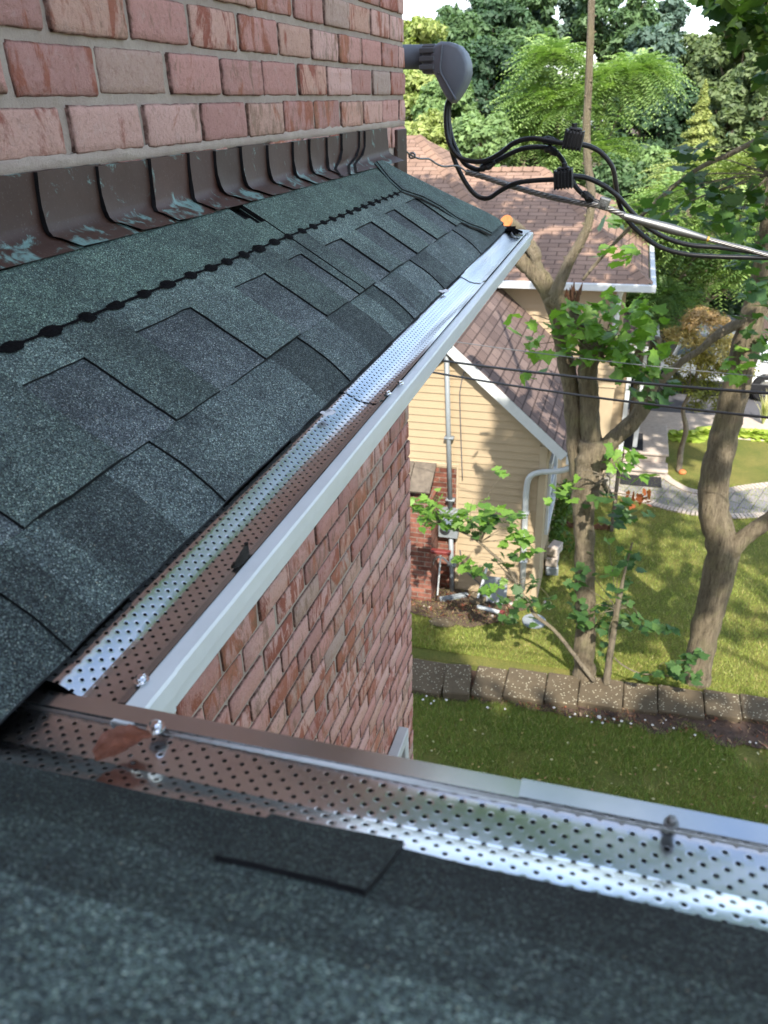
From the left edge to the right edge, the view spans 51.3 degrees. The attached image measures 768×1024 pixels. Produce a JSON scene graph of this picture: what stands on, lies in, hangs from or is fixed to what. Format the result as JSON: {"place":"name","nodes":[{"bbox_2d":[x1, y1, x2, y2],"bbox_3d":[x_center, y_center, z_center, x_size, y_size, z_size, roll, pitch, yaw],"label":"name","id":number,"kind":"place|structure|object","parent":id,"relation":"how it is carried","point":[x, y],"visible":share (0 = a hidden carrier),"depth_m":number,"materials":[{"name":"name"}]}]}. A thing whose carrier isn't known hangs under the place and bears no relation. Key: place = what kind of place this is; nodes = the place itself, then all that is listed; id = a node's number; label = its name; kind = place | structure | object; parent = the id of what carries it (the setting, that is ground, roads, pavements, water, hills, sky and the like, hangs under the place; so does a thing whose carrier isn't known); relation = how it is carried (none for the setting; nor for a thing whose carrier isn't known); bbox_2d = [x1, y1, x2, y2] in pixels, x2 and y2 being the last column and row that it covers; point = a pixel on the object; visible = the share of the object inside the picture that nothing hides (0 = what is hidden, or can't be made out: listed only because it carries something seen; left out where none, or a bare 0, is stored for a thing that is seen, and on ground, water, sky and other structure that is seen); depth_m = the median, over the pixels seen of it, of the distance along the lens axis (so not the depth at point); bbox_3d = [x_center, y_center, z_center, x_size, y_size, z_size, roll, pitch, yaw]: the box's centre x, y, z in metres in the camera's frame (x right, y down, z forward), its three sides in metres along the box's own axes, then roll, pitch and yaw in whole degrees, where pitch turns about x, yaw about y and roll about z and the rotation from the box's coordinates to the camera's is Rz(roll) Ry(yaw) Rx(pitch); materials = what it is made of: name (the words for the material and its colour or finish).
{"place":"outdoors","nodes":[
{"label":"outdoors","id":0,"kind":"place"},
{"bbox_2d":[402,0,718,121],"label":"sky","id":1,"kind":"structure","parent":0,"point":[697,24],"materials":[{"name":"white"}]},
{"bbox_2d":[410,439,767,697],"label":"lawn","id":2,"kind":"structure","parent":0,"point":[750,464],"depth_m":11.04,"materials":[{"name":"green plant"}]},
{"bbox_2d":[428,618,455,627],"bbox_3d":[0.775,1.474,10.647,0.376,0.054,0.195,0,27,4],"label":"flat stone","id":3,"kind":"object","parent":2,"relation":"on","point":[442,622],"visible":1,"depth_m":10.61,"materials":[{"name":"beige stone"}]},
{"bbox_2d":[410,586,534,627],"bbox_3d":[0.809,1.253,11.072,2.480,0.001,1.000,6,28,15],"label":"mulch bed","id":4,"kind":"object","parent":2,"relation":"on","point":[475,622],"visible":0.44,"depth_m":10.90,"materials":[{"name":"soil"}]},
{"bbox_2d":[439,592,468,600],"bbox_3d":[0.976,1.183,11.149,0.414,0.050,0.070,-9,28,-13],"label":"gutter offcut","id":5,"kind":"object","parent":4,"relation":"on","point":[455,596],"visible":1,"depth_m":11.13,"materials":[{"name":"white metal"}]},
{"bbox_2d":[470,591,485,605],"bbox_3d":[1.295,1.200,11.035,0.230,0.132,0.235,6,28,15],"label":"stone disc","id":6,"kind":"object","parent":4,"relation":"on","point":[476,601],"visible":0.84,"depth_m":10.98,"materials":[{"name":"beige stone"}]},
{"bbox_2d":[477,568,487,597],"bbox_3d":[1.342,0.976,10.931,0.189,0.586,0.032,-12,29,-19],"label":"white pole","id":7,"kind":"object","parent":4,"relation":"on","point":[482,582],"visible":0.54,"depth_m":10.91,"materials":[{"name":"white plastic"}]},
{"bbox_2d":[477,605,504,613],"bbox_3d":[1.443,1.327,10.829,0.383,0.084,0.084,13,30,26],"label":"spout pipe","id":8,"kind":"object","parent":4,"relation":"on","point":[488,609],"visible":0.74,"depth_m":10.81,"materials":[{"name":"white plastic"}]},
{"bbox_2d":[482,576,507,604],"bbox_3d":[1.522,1.071,10.979,0.331,0.373,0.119,6,28,15],"label":"grey panel","id":9,"kind":"object","parent":4,"relation":"on","point":[500,591],"visible":0.5,"depth_m":10.95,"materials":[{"name":"metal"}]},
{"bbox_2d":[410,466,595,682],"bbox_3d":[1.352,0.704,9.026,2.253,2.599,0.656,6,28,15],"label":"maple sapling","id":10,"kind":"object","parent":2,"relation":"on","point":[484,522],"visible":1,"depth_m":8.90,"materials":[{"name":"green plant"}]},
{"bbox_2d":[522,614,545,628],"bbox_3d":[1.988,1.443,10.599,0.310,0.035,0.310,6,28,15],"label":"round lid","id":11,"kind":"object","parent":2,"relation":"on","point":[526,621],"visible":0.73,"depth_m":10.56,"materials":[{"name":"white plastic"}]},
{"bbox_2d":[544,559,558,575],"bbox_3d":[2.453,0.812,11.734,0.182,0.140,0.260,1,27,5],"label":"concrete block","id":12,"kind":"object","parent":2,"relation":"on","point":[551,571],"depth_m":11.62,"materials":[{"name":"grey concrete"}]},
{"bbox_2d":[545,553,559,566],"bbox_3d":[2.456,0.679,11.665,0.168,0.140,0.260,8,29,18],"label":"concrete block","id":13,"kind":"object","parent":12,"relation":"on","point":[551,561],"depth_m":11.56,"materials":[{"name":"concrete"}]},
{"bbox_2d":[546,540,562,556],"bbox_3d":[2.473,0.527,11.587,0.154,0.140,0.260,15,32,30],"label":"concrete block","id":14,"kind":"object","parent":13,"relation":"on","point":[554,548],"depth_m":11.51,"materials":[{"name":"concrete"}]},
{"bbox_2d":[548,478,574,551],"bbox_3d":[2.932,-0.025,12.700,0.846,0.968,2.009,6,28,15],"label":"shrub","id":15,"kind":"object","parent":2,"relation":"on","point":[559,519],"visible":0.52,"depth_m":12.22,"materials":[{"name":"green plant"}]},
{"bbox_2d":[561,521,609,530],"bbox_3d":[3.181,0.214,12.894,0.985,0.110,0.030,4,28,11],"label":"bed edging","id":16,"kind":"object","parent":2,"relation":"on","point":[596,526],"visible":0.5,"depth_m":12.83,"materials":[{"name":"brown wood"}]},
{"bbox_2d":[411,591,767,749],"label":"leaf litter","id":17,"kind":"object","parent":2,"relation":"on","point":[530,703],"visible":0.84,"depth_m":9.03,"materials":[{"name":"brown plant"}]},
{"bbox_2d":[501,0,682,686],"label":"maple tree","id":18,"kind":"object","parent":2,"relation":"on","point":[591,452],"visible":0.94,"depth_m":7.64,"materials":[{"name":"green plant"}]},
{"bbox_2d":[613,488,652,509],"bbox_3d":[2.526,-0.185,8.076,0.317,0.251,0.419,-5,27,-6],"label":"withered twig","id":19,"kind":"object","parent":18,"relation":"hanging from","point":[640,498],"visible":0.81,"depth_m":8.00,"materials":[{"name":"brown plant"}]},
{"bbox_2d":[610,468,619,531],"bbox_3d":[3.629,-0.181,12.564,0.060,1.090,0.060,6,28,15],"label":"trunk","id":20,"kind":"object","parent":2,"relation":"on","point":[616,488],"visible":0.64,"depth_m":12.49,"materials":[{"name":"brown plant"}]},
{"bbox_2d":[562,537,680,685],"bbox_3d":[2.623,1.150,8.877,1.311,1.954,0.611,6,28,15],"label":"maple sapling","id":21,"kind":"object","parent":2,"relation":"on","point":[582,617],"visible":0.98,"depth_m":8.79,"materials":[{"name":"green plant"}]},
{"bbox_2d":[614,647,709,685],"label":"maple sapling","id":22,"kind":"object","parent":2,"relation":"on","point":[674,670],"visible":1,"depth_m":8.84,"materials":[{"name":"green plant"}]},
{"bbox_2d":[582,0,767,689],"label":"maple tree","id":23,"kind":"object","parent":2,"relation":"on","point":[740,23],"visible":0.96,"depth_m":7.22,"materials":[{"name":"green plant"}]},
{"bbox_2d":[667,429,682,441],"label":"hosta","id":24,"kind":"object","parent":2,"relation":"on","point":[671,434],"visible":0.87,"depth_m":16.11,"materials":[{"name":"green plant"}]},
{"bbox_2d":[674,430,694,442],"bbox_3d":[6.085,-1.559,16.180,0.490,0.207,0.486,23,36,39],"label":"hosta","id":25,"kind":"object","parent":2,"relation":"on","point":[688,436],"visible":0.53,"depth_m":16.02,"materials":[{"name":"green plant"}]},
{"bbox_2d":[610,464,767,518],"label":"path edging","id":26,"kind":"object","parent":2,"relation":"on","point":[676,484],"visible":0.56,"depth_m":13.89,"materials":[{"name":"concrete"}]},
{"bbox_2d":[659,305,763,471],"bbox_3d":[5.661,-2.127,14.203,1.690,2.982,1.230,0,27,3],"label":"japanese maple","id":27,"kind":"object","parent":2,"relation":"on","point":[704,361],"visible":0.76,"depth_m":13.82,"materials":[{"name":"brown plant"}]},
{"bbox_2d":[761,429,767,441],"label":"hosta","id":28,"kind":"object","parent":2,"relation":"on","point":[765,436],"visible":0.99,"depth_m":15.94,"materials":[{"name":"green plant"}]},
{"bbox_2d":[412,657,767,824],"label":"lawn","id":29,"kind":"structure","parent":0,"point":[754,757],"depth_m":8.43,"materials":[{"name":"green plant"}]},
{"bbox_2d":[0,0,767,1023],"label":"brick house","id":30,"kind":"structure","parent":29,"relation":"on","point":[252,274],"depth_m":0.71,"materials":[{"name":"brick"}]},
{"bbox_2d":[92,724,151,760],"bbox_3d":[-0.160,0.140,0.487,0.036,0.024,0.010,-26,35,-38],"label":"dry leaf","id":31,"kind":"object","parent":30,"relation":"on","point":[116,740],"visible":1,"depth_m":0.49,"materials":[{"name":"brown plant"}]},
{"bbox_2d":[231,542,248,568],"bbox_3d":[-0.125,0.037,0.705,0.009,0.012,0.037,4,28,11],"label":"leaf scrap","id":32,"kind":"object","parent":30,"relation":"on","point":[242,557],"visible":1,"depth_m":0.70,"materials":[{"name":"black plant"}]},
{"bbox_2d":[388,726,408,758],"bbox_3d":[-0.003,1.326,3.053,0.040,0.750,0.650,6,28,15],"label":"window","id":33,"kind":"structure","parent":30,"relation":"in","point":[400,744],"depth_m":3.11,"materials":[{"name":"white glass"}]},
{"bbox_2d":[403,41,472,103],"bbox_3d":[0.028,-1.406,2.565,0.503,0.181,0.122,6,28,15],"label":"weatherhead","id":34,"kind":"object","parent":30,"relation":"attached to","point":[448,65],"visible":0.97,"depth_m":2.47,"materials":[{"name":"grey plastic"}]},
{"bbox_2d":[446,98,553,200],"bbox_3d":[0.374,-1.163,2.568,0.366,0.308,0.020,8,29,18],"label":"service cable","id":35,"kind":"object","parent":34,"relation":"attached to","point":[472,191],"visible":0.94,"depth_m":2.62,"materials":[{"name":"black rubber"}]},
{"bbox_2d":[553,163,573,189],"bbox_3d":[0.570,-1.063,2.535,0.062,0.078,0.062,6,28,15],"label":"cable connector","id":36,"kind":"object","parent":35,"relation":"attached to","point":[563,176],"visible":1,"depth_m":2.51,"materials":[{"name":"black plastic"}]},
{"bbox_2d":[573,174,767,254],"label":"service cable","id":37,"kind":"object","parent":36,"relation":"attached to","point":[618,197],"visible":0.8,"depth_m":2.67,"materials":[{"name":"black rubber"}]},
{"bbox_2d":[443,99,562,163],"bbox_3d":[0.380,-1.207,2.528,0.404,0.199,0.027,9,29,20],"label":"service cable","id":38,"kind":"object","parent":34,"relation":"attached to","point":[501,152],"visible":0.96,"depth_m":2.56,"materials":[{"name":"black rubber"}]},
{"bbox_2d":[479,160,495,171],"bbox_3d":[0.337,-1.127,2.602,0.053,0.037,0.028,6,28,15],"label":"tape wrap","id":39,"kind":"object","parent":38,"relation":"attached to","point":[487,166],"visible":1,"depth_m":2.59,"materials":[{"name":"black plastic"}]},
{"bbox_2d":[562,123,584,151],"bbox_3d":[0.587,-1.160,2.479,0.064,0.079,0.062,6,28,15],"label":"cable connector","id":40,"kind":"object","parent":38,"relation":"attached to","point":[574,134],"visible":1,"depth_m":2.46,"materials":[{"name":"black plastic"}]},
{"bbox_2d":[582,142,767,259],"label":"service cable","id":41,"kind":"object","parent":40,"relation":"attached to","point":[608,160],"visible":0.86,"depth_m":2.71,"materials":[{"name":"black rubber"}]},
{"bbox_2d":[449,102,598,202],"bbox_3d":[0.455,-1.157,2.572,0.518,0.328,0.019,5,28,13],"label":"service cable","id":42,"kind":"object","parent":34,"relation":"attached to","point":[576,187],"visible":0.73,"depth_m":2.58,"materials":[{"name":"black rubber"}]},
{"bbox_2d":[544,145,558,155],"bbox_3d":[0.531,-1.143,2.530,0.048,0.034,0.028,6,28,15],"label":"tape wrap","id":43,"kind":"object","parent":42,"relation":"attached to","point":[551,150],"visible":1,"depth_m":2.52,"materials":[{"name":"black plastic"}]},
{"bbox_2d":[407,151,767,257],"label":"messenger wire","id":44,"kind":"object","parent":30,"relation":"attached to","point":[658,225],"visible":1,"depth_m":2.57,"materials":[{"name":"metal"}]},
{"bbox_2d":[581,190,593,201],"bbox_3d":[0.651,-1.010,2.560,0.044,0.037,0.028,6,28,15],"label":"tape wrap","id":45,"kind":"object","parent":44,"relation":"attached to","point":[587,196],"visible":1,"depth_m":2.55,"materials":[{"name":"black plastic"}]},
{"bbox_2d":[411,658,767,724],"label":"retaining wall","id":46,"kind":"structure","parent":29,"relation":"on","point":[448,680],"depth_m":9.22,"materials":[{"name":"grey stone"}]},
{"bbox_2d":[427,702,767,813],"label":"fallen leaves","id":47,"kind":"object","parent":29,"relation":"on","point":[551,759],"visible":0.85,"depth_m":8.30,"materials":[{"name":"brown plant"}]},
{"bbox_2d":[442,670,767,748],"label":"mulch strip","id":48,"kind":"object","parent":29,"relation":"on","point":[733,729],"visible":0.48,"depth_m":8.80,"materials":[{"name":"soil"}]},
{"bbox_2d":[433,371,767,418],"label":"overhead line","id":49,"kind":"object","parent":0,"point":[644,403],"visible":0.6,"depth_m":4.81,"materials":[{"name":"black rubber"}]},
{"bbox_2d":[441,359,767,394],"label":"overhead line","id":50,"kind":"object","parent":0,"point":[632,382],"visible":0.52,"depth_m":4.74,"materials":[{"name":"black rubber"}]},
{"bbox_2d":[457,342,767,377],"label":"overhead line","id":51,"kind":"object","parent":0,"point":[616,362],"visible":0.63,"depth_m":6.74,"materials":[{"name":"black rubber"}]},
{"bbox_2d":[501,129,767,340],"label":"woodland floor","id":52,"kind":"structure","parent":0,"point":[765,323],"depth_m":27.51,"materials":[{"name":"green plant"}]},
{"bbox_2d":[403,69,436,121],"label":"woodland tree","id":53,"kind":"object","parent":52,"relation":"on","point":[415,80],"visible":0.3,"depth_m":23.14,"materials":[{"name":"green plant"}]},
{"bbox_2d":[403,14,449,69],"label":"woodland tree","id":54,"kind":"object","parent":52,"relation":"on","point":[418,29],"visible":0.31,"depth_m":28.61,"materials":[{"name":"green plant"}]},
{"bbox_2d":[410,78,483,145],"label":"woodland tree","id":55,"kind":"object","parent":52,"relation":"on","point":[432,95],"visible":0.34,"depth_m":22.37,"materials":[{"name":"green plant"}]},
{"bbox_2d":[432,2,498,49],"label":"woodland tree","id":56,"kind":"object","parent":52,"relation":"on","point":[466,24],"visible":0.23,"depth_m":30.75,"materials":[{"name":"green plant"}]},
{"bbox_2d":[463,0,488,165],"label":"woodland tree","id":57,"kind":"object","parent":52,"relation":"on","point":[469,9],"depth_m":38.10,"materials":[{"name":"green plant"}]},
{"bbox_2d":[462,34,526,165],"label":"woodland tree","id":58,"kind":"object","parent":52,"relation":"on","point":[486,59],"visible":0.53,"depth_m":25.77,"materials":[{"name":"green plant"}]},
{"bbox_2d":[462,0,533,38],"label":"woodland tree","id":59,"kind":"object","parent":52,"relation":"on","point":[500,13],"visible":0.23,"depth_m":31.97,"materials":[{"name":"green plant"}]},
{"bbox_2d":[496,24,557,165],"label":"woodland tree","id":60,"kind":"object","parent":52,"relation":"on","point":[510,37],"visible":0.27,"depth_m":28.13,"materials":[{"name":"green plant"}]},
{"bbox_2d":[494,0,561,38],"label":"woodland tree","id":61,"kind":"object","parent":52,"relation":"on","point":[547,13],"visible":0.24,"depth_m":33.25,"materials":[{"name":"green plant"}]},
{"bbox_2d":[506,101,564,166],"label":"woodland tree","id":62,"kind":"object","parent":52,"relation":"on","point":[531,159],"visible":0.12,"depth_m":21.28,"materials":[{"name":"green plant"}]},
{"bbox_2d":[531,0,607,118],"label":"woodland tree","id":63,"kind":"object","parent":52,"relation":"on","point":[567,9],"visible":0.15,"depth_m":34.46,"materials":[{"name":"green plant"}]},
{"bbox_2d":[403,8,767,188],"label":"distant wood","id":64,"kind":"object","parent":52,"relation":"on","point":[528,164],"depth_m":51.06,"materials":[{"name":"green plant"}]},
{"bbox_2d":[568,0,661,164],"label":"woodland tree","id":65,"kind":"object","parent":52,"relation":"on","point":[634,15],"visible":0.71,"depth_m":32.39,"materials":[{"name":"green plant"}]},
{"bbox_2d":[595,91,684,161],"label":"woodland tree","id":66,"kind":"object","parent":52,"relation":"on","point":[664,118],"visible":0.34,"depth_m":26.18,"materials":[{"name":"green plant"}]},
{"bbox_2d":[616,21,686,89],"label":"woodland tree","id":67,"kind":"object","parent":52,"relation":"on","point":[661,37],"visible":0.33,"depth_m":31.00,"materials":[{"name":"green plant"}]},
{"bbox_2d":[640,76,700,148],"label":"woodland tree","id":68,"kind":"object","parent":52,"relation":"on","point":[681,115],"visible":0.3,"depth_m":27.46,"materials":[{"name":"green plant"}]},
{"bbox_2d":[656,0,691,56],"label":"woodland tree","id":69,"kind":"object","parent":52,"relation":"on","point":[674,13],"visible":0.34,"depth_m":33.77,"materials":[{"name":"green plant"}]},
{"bbox_2d":[678,79,720,220],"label":"conifer","id":70,"kind":"object","parent":52,"relation":"on","point":[697,132],"visible":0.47,"depth_m":23.62,"materials":[{"name":"green plant"}]},
{"bbox_2d":[678,32,730,217],"bbox_3d":[13.243,-15.764,34.453,3.022,8.600,2.841,6,28,15],"label":"woodland tree","id":71,"kind":"object","parent":52,"relation":"on","point":[692,41],"visible":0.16,"depth_m":32.66,"materials":[{"name":"green plant"}]},
{"bbox_2d":[686,34,754,235],"bbox_3d":[13.152,-13.982,30.744,3.329,8.817,3.373,-6,27,-9],"label":"woodland tree","id":72,"kind":"object","parent":52,"relation":"on","point":[714,55],"visible":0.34,"depth_m":29.47,"materials":[{"name":"green plant"}]},
{"bbox_2d":[685,82,763,250],"bbox_3d":[10.964,-10.352,26.203,2.258,6.606,2.163,-6,27,-8],"label":"woodland tree","id":73,"kind":"object","parent":52,"relation":"on","point":[731,114],"visible":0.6,"depth_m":24.64,"materials":[{"name":"green plant"}]},
{"bbox_2d":[715,50,767,226],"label":"woodland tree","id":74,"kind":"object","parent":52,"relation":"on","point":[758,109],"visible":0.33,"depth_m":24.21,"materials":[{"name":"green plant"}]},
{"bbox_2d":[605,466,767,513],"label":"path","id":75,"kind":"structure","parent":0,"point":[737,503],"depth_m":13.78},
{"bbox_2d":[620,474,661,487],"bbox_3d":[4.657,-0.626,14.504,0.710,0.018,0.696,6,28,15],"label":"door mat","id":76,"kind":"object","parent":75,"relation":"on","point":[657,482],"depth_m":14.33,"materials":[{"name":"rubber"}]},
{"bbox_2d":[627,409,767,440],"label":"front walk","id":77,"kind":"structure","parent":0,"point":[672,420],"depth_m":16.96,"materials":[{"name":"concrete"}]},
{"bbox_2d":[688,430,705,442],"bbox_3d":[6.266,-1.515,16.091,0.487,0.215,0.547,6,28,15],"label":"hosta","id":78,"kind":"object","parent":77,"relation":"on","point":[699,439],"visible":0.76,"depth_m":16.00,"materials":[{"name":"green plant"}]},
{"bbox_2d":[694,426,709,439],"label":"hosta","id":79,"kind":"object","parent":77,"relation":"on","point":[701,429],"visible":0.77,"depth_m":16.22,"materials":[{"name":"green plant"}]},
{"bbox_2d":[739,428,753,437],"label":"hosta","id":80,"kind":"object","parent":77,"relation":"on","point":[744,435],"visible":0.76,"depth_m":16.07,"materials":[{"name":"green plant"}]},
{"bbox_2d":[742,428,761,441],"bbox_3d":[7.461,-1.561,16.110,0.484,0.218,0.493,22,35,38],"label":"hosta","id":81,"kind":"object","parent":77,"relation":"on","point":[754,431],"visible":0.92,"depth_m":16.02,"materials":[{"name":"green plant"}]},
{"bbox_2d":[753,429,767,440],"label":"hosta","id":82,"kind":"object","parent":77,"relation":"on","point":[762,430],"visible":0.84,"depth_m":15.99,"materials":[{"name":"green plant"}]},
{"bbox_2d":[628,378,767,417],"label":"driveway","id":83,"kind":"structure","parent":0,"point":[751,407],"depth_m":17.84,"materials":[{"name":"concrete"}]},
{"bbox_2d":[633,315,767,401],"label":"parked car","id":84,"kind":"object","parent":83,"relation":"on","point":[759,383],"visible":0.21,"depth_m":17.91,"materials":[{"name":"white paint"}]},
{"bbox_2d":[757,388,767,423],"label":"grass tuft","id":85,"kind":"object","parent":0,"point":[764,407],"visible":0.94,"depth_m":16.57,"materials":[{"name":"green plant"}]},
{"label":"ground","id":86,"kind":"structure","parent":0,"visible":0},
{"bbox_2d":[404,107,471,149],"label":"woodland tree","id":87,"kind":"object","parent":86,"relation":"on","point":[428,125],"visible":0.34,"depth_m":20.75,"materials":[{"name":"green plant"}]},
{"bbox_2d":[446,110,519,166],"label":"woodland tree","id":88,"kind":"object","parent":86,"relation":"on","point":[495,131],"visible":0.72,"depth_m":19.62,"materials":[{"name":"green plant"}]},
{"bbox_2d":[407,134,659,601],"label":"neighbour house","id":89,"kind":"structure","parent":86,"relation":"on","point":[466,436],"depth_m":10.89,"materials":[{"name":"beige plastic"}]},
{"bbox_2d":[430,548,450,594],"bbox_3d":[0.755,0.812,10.736,0.271,0.669,0.111,6,28,15],"label":"push broom","id":90,"kind":"object","parent":89,"relation":"attached to","point":[440,552],"visible":1,"depth_m":10.60,"materials":[{"name":"red plastic"}]},
{"bbox_2d":[544,453,557,534],"bbox_3d":[2.369,-0.415,11.249,0.048,1.070,1.150,6,28,15],"label":"window","id":91,"kind":"structure","parent":89,"relation":"in","point":[553,463],"depth_m":11.08,"materials":[{"name":"grey glass"}]},
{"bbox_2d":[540,158,586,187],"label":"woodland tree","id":92,"kind":"object","parent":86,"relation":"on","point":[581,182],"visible":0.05,"depth_m":20.50,"materials":[{"name":"green plant"}]},
{"bbox_2d":[482,27,703,182],"bbox_3d":[5.016,-8.239,21.090,5.758,7.807,3.815,6,28,15],"label":"feathery tree","id":93,"kind":"object","parent":86,"relation":"on","point":[639,76],"visible":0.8,"depth_m":19.54,"materials":[{"name":"green plant"}]},
{"bbox_2d":[583,152,658,213],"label":"woodland tree","id":94,"kind":"object","parent":86,"relation":"on","point":[627,179],"visible":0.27,"depth_m":18.43,"materials":[{"name":"green plant"}]},
{"bbox_2d":[622,423,668,478],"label":"front steps","id":95,"kind":"structure","parent":86,"relation":"on","point":[655,451],"depth_m":14.77,"materials":[{"name":"concrete"}]},
{"bbox_2d":[623,433,642,450],"bbox_3d":[4.720,-1.348,15.164,0.363,0.018,0.851,6,28,15],"label":"door mat","id":96,"kind":"object","parent":95,"relation":"on","point":[628,442],"depth_m":15.06,"materials":[{"name":"rubber"}]},
{"bbox_2d":[627,144,700,235],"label":"woodland tree","id":97,"kind":"object","parent":86,"relation":"on","point":[653,153],"visible":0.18,"depth_m":18.97,"materials":[{"name":"green plant"}]},
{"bbox_2d":[628,224,703,343],"bbox_3d":[6.297,-4.646,18.373,1.863,3.835,1.648,6,28,15],"label":"woodland tree","id":98,"kind":"object","parent":86,"relation":"on","point":[674,276],"visible":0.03,"depth_m":17.57,"materials":[{"name":"green plant"}]},
{"bbox_2d":[625,275,715,413],"bbox_3d":[5.197,-3.009,15.791,2.345,3.308,2.090,6,28,15],"label":"sumac thicket","id":99,"kind":"object","parent":86,"relation":"on","point":[686,298],"visible":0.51,"depth_m":15.03,"materials":[{"name":"green plant"}]},
{"bbox_2d":[605,167,763,356],"bbox_3d":[6.244,-4.053,15.816,4.922,5.117,2.982,6,28,15],"label":"sumac thicket","id":100,"kind":"object","parent":86,"relation":"on","point":[712,267],"visible":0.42,"depth_m":15.17,"materials":[{"name":"green plant"}]},
{"bbox_2d":[629,132,767,322],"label":"sumac thicket","id":101,"kind":"object","parent":86,"relation":"on","point":[728,166],"visible":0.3,"depth_m":16.68,"materials":[{"name":"green plant"}]},
{"bbox_2d":[664,293,741,340],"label":"woodland tree","id":102,"kind":"object","parent":86,"relation":"on","point":[737,308],"visible":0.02,"depth_m":18.91,"materials":[{"name":"green plant"}]},
{"bbox_2d":[693,235,767,315],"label":"woodland tree","id":103,"kind":"object","parent":86,"relation":"on","point":[724,306],"visible":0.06,"depth_m":18.09,"materials":[{"name":"green plant"}]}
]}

